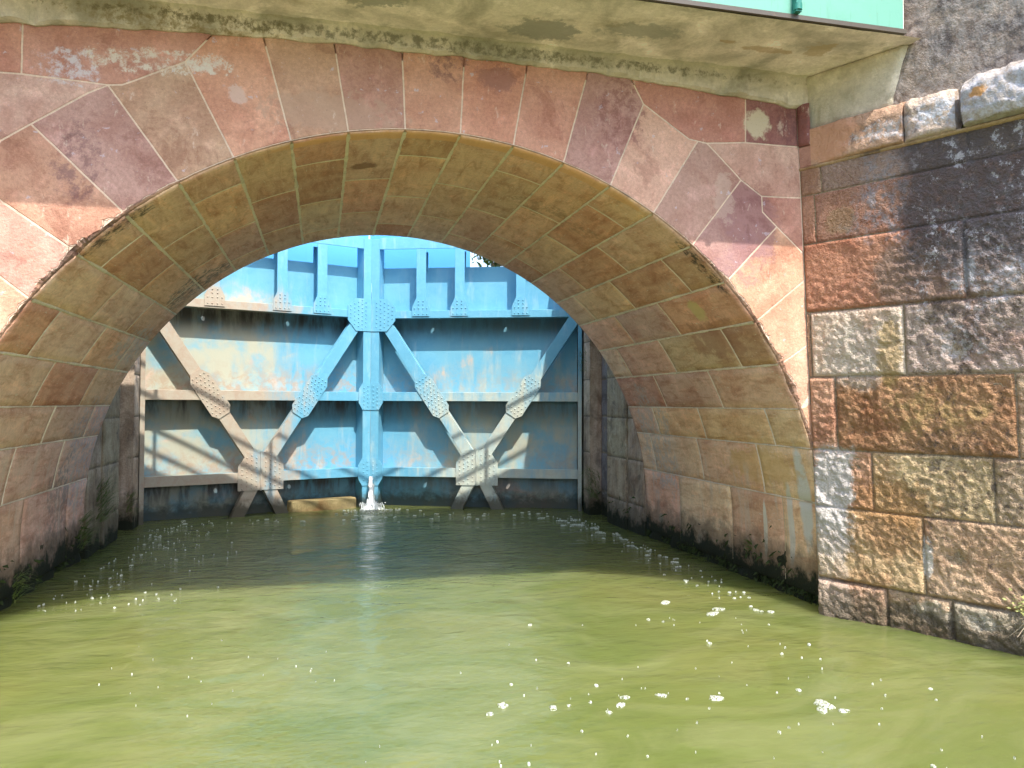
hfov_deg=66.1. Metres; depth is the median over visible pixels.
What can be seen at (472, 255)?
sky
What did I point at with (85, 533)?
grass tuft
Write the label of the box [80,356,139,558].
lock wall
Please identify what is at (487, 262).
broadleaf tree
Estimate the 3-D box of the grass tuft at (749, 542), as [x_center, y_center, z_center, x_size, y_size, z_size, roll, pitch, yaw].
[2.112,1.444,7.114,0.091,0.137,0.162,1,-1,-14]
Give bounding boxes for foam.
[37,509,1015,767]
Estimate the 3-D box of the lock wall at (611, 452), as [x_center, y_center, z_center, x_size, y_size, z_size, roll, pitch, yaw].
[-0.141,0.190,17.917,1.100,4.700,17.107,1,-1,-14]
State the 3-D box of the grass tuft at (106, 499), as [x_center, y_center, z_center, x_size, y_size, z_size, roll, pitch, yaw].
[-4.301,1.238,8.548,0.295,0.544,0.774,1,-1,-14]
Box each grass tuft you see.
[12,569,36,603]
[77,509,114,551]
[96,473,131,520]
[126,488,140,514]
[575,347,586,370]
[575,464,599,501]
[742,537,751,551]
[1002,588,1023,642]
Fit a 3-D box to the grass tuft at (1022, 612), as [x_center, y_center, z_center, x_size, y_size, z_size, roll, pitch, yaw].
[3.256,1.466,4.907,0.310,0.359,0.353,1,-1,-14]
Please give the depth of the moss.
7.01 m
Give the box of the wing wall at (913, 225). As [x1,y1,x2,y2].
[797,59,1023,656]
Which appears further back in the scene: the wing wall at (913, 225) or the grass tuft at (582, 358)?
the grass tuft at (582, 358)
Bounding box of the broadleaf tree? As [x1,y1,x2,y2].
[470,252,500,266]
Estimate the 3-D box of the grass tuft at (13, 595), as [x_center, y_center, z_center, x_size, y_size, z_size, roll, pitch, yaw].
[-3.692,1.524,5.981,0.154,0.276,0.351,1,-1,-14]
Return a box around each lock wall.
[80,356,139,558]
[577,325,648,535]
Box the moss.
[0,491,818,605]
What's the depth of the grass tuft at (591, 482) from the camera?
11.04 m
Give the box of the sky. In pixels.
[368,235,502,412]
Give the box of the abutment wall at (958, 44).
[806,0,1023,128]
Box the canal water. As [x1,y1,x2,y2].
[0,505,1023,767]
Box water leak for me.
[359,476,385,510]
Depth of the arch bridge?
5.86 m
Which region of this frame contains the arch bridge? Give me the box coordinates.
[0,0,920,610]
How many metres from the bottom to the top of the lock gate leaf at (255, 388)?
6.020 m
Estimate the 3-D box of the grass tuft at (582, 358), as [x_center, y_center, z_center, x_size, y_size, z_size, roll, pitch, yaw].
[0.979,-0.363,11.562,0.152,0.368,0.498,1,-1,-14]
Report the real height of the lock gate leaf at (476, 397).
6.020 m
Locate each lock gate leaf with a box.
[137,235,371,524]
[370,235,582,510]
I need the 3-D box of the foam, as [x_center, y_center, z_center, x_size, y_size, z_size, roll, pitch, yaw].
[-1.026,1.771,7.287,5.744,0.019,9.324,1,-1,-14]
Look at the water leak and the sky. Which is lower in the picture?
the water leak
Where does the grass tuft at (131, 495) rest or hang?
attached to the lock wall at (116, 450)
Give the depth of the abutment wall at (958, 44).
5.46 m
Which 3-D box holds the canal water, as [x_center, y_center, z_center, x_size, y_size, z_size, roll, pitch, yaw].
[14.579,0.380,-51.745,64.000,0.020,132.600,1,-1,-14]

